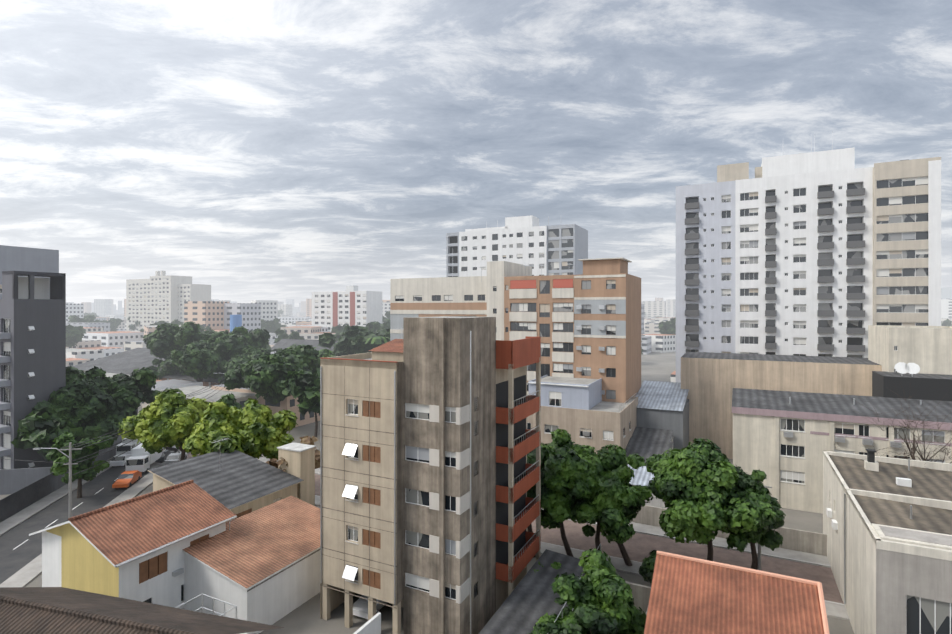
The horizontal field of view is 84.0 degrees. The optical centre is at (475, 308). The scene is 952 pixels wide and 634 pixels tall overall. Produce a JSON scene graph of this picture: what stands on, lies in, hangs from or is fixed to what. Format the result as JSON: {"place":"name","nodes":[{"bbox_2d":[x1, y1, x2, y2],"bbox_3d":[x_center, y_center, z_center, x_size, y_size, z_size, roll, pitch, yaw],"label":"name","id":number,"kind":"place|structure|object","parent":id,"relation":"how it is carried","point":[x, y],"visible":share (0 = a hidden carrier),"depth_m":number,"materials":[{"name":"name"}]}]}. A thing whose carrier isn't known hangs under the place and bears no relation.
{"place":"outdoors","nodes":[
{"label":"outdoors","id":0,"kind":"place"},
{"bbox_2d":[0,315,853,633],"bbox_3d":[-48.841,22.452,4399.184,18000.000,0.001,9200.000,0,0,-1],"label":"ground","id":1,"kind":"structure","parent":0,"point":[304,619],"depth_m":41.37,"materials":[{"name":"grey concrete"}]},
{"bbox_2d":[0,245,65,469],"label":"grey tower","id":2,"kind":"structure","parent":1,"relation":"on","point":[32,327],"depth_m":68.77,"materials":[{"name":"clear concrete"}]},
{"bbox_2d":[11,400,106,461],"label":"tree","id":3,"kind":"object","parent":1,"relation":"on","point":[38,428],"visible":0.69,"depth_m":66.68,"materials":[{"name":"green plant"}]},
{"bbox_2d":[67,315,78,322],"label":"tree","id":4,"kind":"object","parent":1,"relation":"on","point":[70,317],"visible":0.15,"depth_m":344.27,"materials":[{"name":"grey plant"}]},
{"bbox_2d":[66,324,85,347],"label":"tree","id":5,"kind":"object","parent":1,"relation":"on","point":[75,334],"visible":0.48,"depth_m":239.16,"materials":[{"name":"green plant"}]},
{"bbox_2d":[70,315,99,322],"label":"tree","id":6,"kind":"object","parent":1,"relation":"on","point":[88,319],"visible":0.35,"depth_m":342.80,"materials":[{"name":"green plant"}]},
{"bbox_2d":[84,312,98,316],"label":"building","id":7,"kind":"structure","parent":1,"relation":"on","point":[90,313],"depth_m":638.72,"materials":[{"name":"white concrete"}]},
{"bbox_2d":[43,366,160,439],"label":"tree","id":8,"kind":"object","parent":1,"relation":"on","point":[117,398],"visible":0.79,"depth_m":74.41,"materials":[{"name":"green plant"}]},
{"bbox_2d":[99,318,122,331],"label":"tree","id":9,"kind":"object","parent":1,"relation":"on","point":[114,323],"visible":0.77,"depth_m":398.82,"materials":[{"name":"green plant"}]},
{"bbox_2d":[128,317,139,329],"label":"tree","id":10,"kind":"object","parent":1,"relation":"on","point":[131,326],"visible":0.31,"depth_m":386.19,"materials":[{"name":"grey plant"}]},
{"bbox_2d":[0,587,283,633],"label":"roof","id":11,"kind":"structure","parent":1,"relation":"on","point":[43,610],"depth_m":25.89,"materials":[{"name":"brown tile"}]},
{"bbox_2d":[117,388,210,460],"bbox_3d":[-37.947,16.299,65.911,10.414,12.771,11.375,0,0,-1],"label":"tree","id":12,"kind":"object","parent":1,"relation":"on","point":[170,417],"visible":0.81,"depth_m":62.87,"materials":[{"name":"green plant"}]},
{"bbox_2d":[148,358,179,379],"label":"tree","id":13,"kind":"object","parent":1,"relation":"on","point":[159,363],"visible":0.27,"depth_m":129.83,"materials":[{"name":"green plant"}]},
{"bbox_2d":[150,319,183,324],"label":"tree","id":14,"kind":"object","parent":1,"relation":"on","point":[172,322],"visible":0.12,"depth_m":290.35,"materials":[{"name":"green plant"}]},
{"bbox_2d":[29,480,306,608],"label":"yellow house","id":15,"kind":"structure","parent":1,"relation":"on","point":[88,551],"depth_m":37.26,"materials":[{"name":"white paint"}]},
{"bbox_2d":[142,321,217,359],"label":"tree","id":16,"kind":"object","parent":1,"relation":"on","point":[163,340],"visible":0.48,"depth_m":134.28,"materials":[{"name":"green plant"}]},
{"bbox_2d":[162,350,211,375],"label":"tree","id":17,"kind":"object","parent":1,"relation":"on","point":[168,364],"visible":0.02,"depth_m":127.98,"materials":[{"name":"green plant"}]},
{"bbox_2d":[199,324,209,329],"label":"tree","id":18,"kind":"object","parent":1,"relation":"on","point":[205,328],"visible":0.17,"depth_m":273.17,"materials":[{"name":"green plant"}]},
{"bbox_2d":[208,359,229,378],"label":"tree","id":19,"kind":"object","parent":1,"relation":"on","point":[221,366],"visible":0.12,"depth_m":120.84,"materials":[{"name":"green plant"}]},
{"bbox_2d":[69,271,381,386],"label":"distant buildings","id":20,"kind":"structure","parent":1,"relation":"on","point":[156,297],"depth_m":291.36,"materials":[{"name":"white paint"}]},
{"bbox_2d":[148,442,319,522],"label":"beige house","id":21,"kind":"structure","parent":1,"relation":"on","point":[237,483],"depth_m":50.89,"materials":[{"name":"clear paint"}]},
{"bbox_2d":[182,398,297,458],"bbox_3d":[-26.420,16.632,61.212,11.177,12.094,12.903,0,0,-1],"label":"tree","id":22,"kind":"object","parent":1,"relation":"on","point":[252,429],"visible":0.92,"depth_m":58.91,"materials":[{"name":"green plant"}]},
{"bbox_2d":[231,346,270,360],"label":"tree","id":23,"kind":"object","parent":1,"relation":"on","point":[251,352],"visible":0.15,"depth_m":127.73,"materials":[{"name":"green plant"}]},
{"bbox_2d":[261,318,280,332],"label":"tree","id":24,"kind":"object","parent":1,"relation":"on","point":[270,326],"visible":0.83,"depth_m":345.70,"materials":[{"name":"green plant"}]},
{"bbox_2d":[224,344,320,404],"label":"tree","id":25,"kind":"object","parent":1,"relation":"on","point":[264,375],"visible":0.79,"depth_m":95.60,"materials":[{"name":"green plant"}]},
{"bbox_2d":[265,345,281,351],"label":"tree","id":26,"kind":"object","parent":1,"relation":"on","point":[273,350],"visible":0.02,"depth_m":183.93,"materials":[{"name":"green plant"}]},
{"bbox_2d":[176,495,380,633],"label":"house","id":27,"kind":"structure","parent":1,"relation":"on","point":[261,565],"depth_m":38.74,"materials":[{"name":"paint"}]},
{"bbox_2d":[274,328,304,342],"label":"tree","id":28,"kind":"object","parent":1,"relation":"on","point":[282,334],"visible":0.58,"depth_m":236.62,"materials":[{"name":"green plant"}]},
{"bbox_2d":[266,436,319,470],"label":"tree","id":29,"kind":"object","parent":1,"relation":"on","point":[307,440],"visible":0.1,"depth_m":55.86,"materials":[{"name":"green plant"}]},
{"bbox_2d":[279,344,317,355],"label":"tree","id":30,"kind":"object","parent":1,"relation":"on","point":[294,346],"visible":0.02,"depth_m":146.45,"materials":[{"name":"green plant"}]},
{"bbox_2d":[280,368,319,436],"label":"tree","id":31,"kind":"object","parent":1,"relation":"on","point":[303,386],"visible":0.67,"depth_m":88.31,"materials":[{"name":"green plant"}]},
{"bbox_2d":[318,348,335,357],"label":"tree","id":32,"kind":"object","parent":1,"relation":"on","point":[325,353],"visible":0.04,"depth_m":128.69,"materials":[{"name":"green plant"}]},
{"bbox_2d":[331,324,345,332],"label":"tree","id":33,"kind":"object","parent":1,"relation":"on","point":[335,329],"visible":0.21,"depth_m":275.59,"materials":[{"name":"green plant"}]},
{"bbox_2d":[334,331,342,340],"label":"tree","id":34,"kind":"object","parent":1,"relation":"on","point":[338,336],"visible":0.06,"depth_m":226.28,"materials":[{"name":"green plant"}]},
{"bbox_2d":[317,324,383,355],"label":"tree","id":35,"kind":"object","parent":1,"relation":"on","point":[349,338],"visible":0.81,"depth_m":150.64,"materials":[{"name":"green plant"}]},
{"bbox_2d":[332,326,378,355],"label":"tree","id":36,"kind":"object","parent":1,"relation":"on","point":[363,331],"visible":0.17,"depth_m":157.68,"materials":[{"name":"green plant"}]},
{"bbox_2d":[362,336,389,345],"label":"palm","id":37,"kind":"object","parent":1,"relation":"on","point":[378,340],"visible":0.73,"depth_m":146.14,"materials":[{"name":"green plant"}]},
{"bbox_2d":[365,319,389,331],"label":"tree","id":38,"kind":"object","parent":1,"relation":"on","point":[374,326],"visible":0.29,"depth_m":235.10,"materials":[{"name":"green plant"}]},
{"bbox_2d":[375,328,389,347],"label":"tree","id":39,"kind":"object","parent":1,"relation":"on","point":[385,333],"visible":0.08,"depth_m":154.10,"materials":[{"name":"green plant"}]},
{"bbox_2d":[382,311,389,322],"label":"tree","id":40,"kind":"object","parent":1,"relation":"on","point":[387,315],"visible":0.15,"depth_m":351.54,"materials":[{"name":"green plant"}]},
{"bbox_2d":[2,373,771,570],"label":"pole wires","id":41,"kind":"object","parent":1,"relation":"on","point":[70,449],"visible":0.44,"depth_m":51.08,"materials":[{"name":"black"}]},
{"bbox_2d":[0,431,849,633],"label":"ground","id":42,"kind":"structure","parent":1,"relation":"on","point":[37,499],"depth_m":49.23,"materials":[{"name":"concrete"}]},
{"bbox_2d":[45,432,113,497],"bbox_3d":[-47.808,18.624,62.780,5.558,8.073,6.864,0,0,17],"label":"tree","id":43,"kind":"object","parent":42,"relation":"on","point":[65,439],"visible":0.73,"depth_m":62.28,"materials":[{"name":"green plant"}]},
{"bbox_2d":[170,343,222,381],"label":"tree","id":44,"kind":"object","parent":42,"relation":"on","point":[198,362],"visible":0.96,"depth_m":114.94,"materials":[{"name":"green plant"}]},
{"bbox_2d":[175,393,241,448],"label":"tree","id":45,"kind":"object","parent":42,"relation":"on","point":[229,399],"visible":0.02,"depth_m":73.51,"materials":[{"name":"green plant"}]},
{"bbox_2d":[192,326,270,360],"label":"tree","id":46,"kind":"object","parent":42,"relation":"on","point":[227,345],"visible":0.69,"depth_m":130.52,"materials":[{"name":"green plant"}]},
{"bbox_2d":[218,357,250,384],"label":"tree","id":47,"kind":"object","parent":42,"relation":"on","point":[231,363],"visible":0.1,"depth_m":118.22,"materials":[{"name":"green plant"}]},
{"bbox_2d":[110,438,387,618],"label":"cars","id":48,"kind":"object","parent":42,"relation":"on","point":[137,461],"visible":0.5,"depth_m":71.81,"materials":[{"name":"white metal"}]},
{"bbox_2d":[541,429,601,556],"bbox_3d":[7.140,17.050,48.056,8.879,11.401,8.165,0,0,-19],"label":"tree","id":49,"kind":"object","parent":42,"relation":"on","point":[564,461],"visible":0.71,"depth_m":45.43,"materials":[{"name":"green plant"}]},
{"bbox_2d":[572,483,641,549],"bbox_3d":[10.952,18.448,48.014,5.955,8.516,7.425,0,0,-16],"label":"tree","id":50,"kind":"object","parent":42,"relation":"on","point":[588,530],"visible":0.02,"depth_m":46.21,"materials":[{"name":"green plant"}]},
{"bbox_2d":[645,438,775,560],"bbox_3d":[19.141,16.971,44.450,9.319,11.438,11.119,0,0,-1],"label":"tree","id":51,"kind":"object","parent":42,"relation":"on","point":[692,485],"visible":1,"depth_m":41.27,"materials":[{"name":"green plant"}]},
{"bbox_2d":[732,464,785,569],"bbox_3d":[22.402,17.709,43.555,4.735,9.950,5.557,0,0,-36],"label":"tree","id":52,"kind":"object","parent":42,"relation":"on","point":[771,539],"visible":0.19,"depth_m":42.33,"materials":[{"name":"green plant"}]},
{"bbox_2d":[320,316,540,633],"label":"block","id":53,"kind":"structure","parent":1,"relation":"on","point":[427,359],"depth_m":36.14,"materials":[{"name":"beige concrete"}]},
{"bbox_2d":[66,298,951,426],"bbox_3d":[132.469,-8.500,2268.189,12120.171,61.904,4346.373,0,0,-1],"label":"city","id":54,"kind":"object","parent":1,"relation":"on","point":[99,340],"visible":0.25,"depth_m":276.92,"materials":[{"name":"white concrete"}]},
{"bbox_2d":[390,257,640,402],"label":"orange block","id":55,"kind":"structure","parent":1,"relation":"on","point":[586,323],"depth_m":77.96,"materials":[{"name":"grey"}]},
{"bbox_2d":[446,215,587,276],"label":"white tower","id":56,"kind":"structure","parent":1,"relation":"on","point":[534,245],"depth_m":149.75,"materials":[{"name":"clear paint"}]},
{"bbox_2d":[116,131,921,633],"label":"roof clutter","id":57,"kind":"object","parent":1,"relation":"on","point":[898,481],"visible":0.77,"depth_m":38.01,"materials":[{"name":"silver metal"}]},
{"bbox_2d":[527,446,550,556],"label":"tree","id":58,"kind":"object","parent":1,"relation":"on","point":[531,459],"visible":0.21,"depth_m":46.47,"materials":[{"name":"green plant"}]},
{"bbox_2d":[534,562,561,572],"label":"tree","id":59,"kind":"object","parent":1,"relation":"on","point":[556,565],"visible":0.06,"depth_m":40.12,"materials":[{"name":"green plant"}]},
{"bbox_2d":[530,606,587,633],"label":"tree","id":60,"kind":"object","parent":1,"relation":"on","point":[545,624],"visible":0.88,"depth_m":30.61,"materials":[{"name":"green plant"}]},
{"bbox_2d":[554,597,574,611],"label":"tree","id":61,"kind":"object","parent":1,"relation":"on","point":[559,601],"visible":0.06,"depth_m":35.59,"materials":[{"name":"green plant"}]},
{"bbox_2d":[527,375,637,453],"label":"building","id":62,"kind":"structure","parent":1,"relation":"on","point":[580,411],"depth_m":68.44,"materials":[{"name":"beige paint"}]},
{"bbox_2d":[556,602,618,633],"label":"tree","id":63,"kind":"object","parent":1,"relation":"on","point":[591,618],"visible":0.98,"depth_m":29.56,"materials":[{"name":"green plant"}]},
{"bbox_2d":[551,548,646,633],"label":"tree","id":64,"kind":"object","parent":1,"relation":"on","point":[602,584],"visible":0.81,"depth_m":31.51,"materials":[{"name":"green plant"}]},
{"bbox_2d":[545,444,653,565],"bbox_3d":[10.836,17.559,46.636,9.532,10.425,9.162,0,0,-44],"label":"tree","id":65,"kind":"object","parent":1,"relation":"on","point":[609,506],"visible":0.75,"depth_m":44.41,"materials":[{"name":"green plant"}]},
{"bbox_2d":[639,550,658,584],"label":"tree","id":66,"kind":"object","parent":1,"relation":"on","point":[646,569],"visible":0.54,"depth_m":40.76,"materials":[{"name":"green plant"}]},
{"bbox_2d":[624,381,688,508],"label":"sheds","id":67,"kind":"object","parent":1,"relation":"on","point":[662,417],"visible":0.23,"depth_m":73.03,"materials":[{"name":"grey corrugated metal"},{"name":"grey painted wall"}]},
{"bbox_2d":[658,318,675,334],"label":"tree","id":68,"kind":"object","parent":1,"relation":"on","point":[667,327],"visible":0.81,"depth_m":283.89,"materials":[{"name":"green plant"}]},
{"bbox_2d":[676,147,940,382],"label":"tower","id":69,"kind":"structure","parent":1,"relation":"on","point":[831,253],"depth_m":93.17,"materials":[{"name":"white paint"}]},
{"bbox_2d":[681,325,951,513],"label":"blocks","id":70,"kind":"structure","parent":1,"relation":"on","point":[746,416],"depth_m":62.60,"materials":[{"name":"beige concrete"}]},
{"bbox_2d":[823,448,951,633],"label":"block","id":71,"kind":"structure","parent":1,"relation":"on","point":[898,570],"depth_m":34.60,"materials":[{"name":"beige concrete"}]},
{"bbox_2d":[851,383,951,470],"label":"tree","id":72,"kind":"object","parent":1,"relation":"on","point":[912,451],"visible":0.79,"depth_m":49.03,"materials":[{"name":"brown plant"}]},
{"bbox_2d":[941,319,951,325],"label":"tree","id":73,"kind":"object","parent":1,"relation":"on","point":[947,322],"visible":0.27,"depth_m":372.97,"materials":[{"name":"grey plant"}]},
{"bbox_2d":[0,0,951,309],"label":"sky","id":74,"kind":"structure","parent":0,"point":[248,150],"materials":[{"name":"grey"}]},
{"bbox_2d":[644,551,829,633],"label":"orange roof house","id":75,"kind":"structure","parent":0,"point":[690,595],"depth_m":29.57,"materials":[{"name":"tile"}]},
{"bbox_2d":[941,287,951,298],"bbox_3d":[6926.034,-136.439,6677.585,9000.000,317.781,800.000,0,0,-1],"label":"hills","id":76,"kind":"structure","parent":0,"point":[946,292],"depth_m":6878.36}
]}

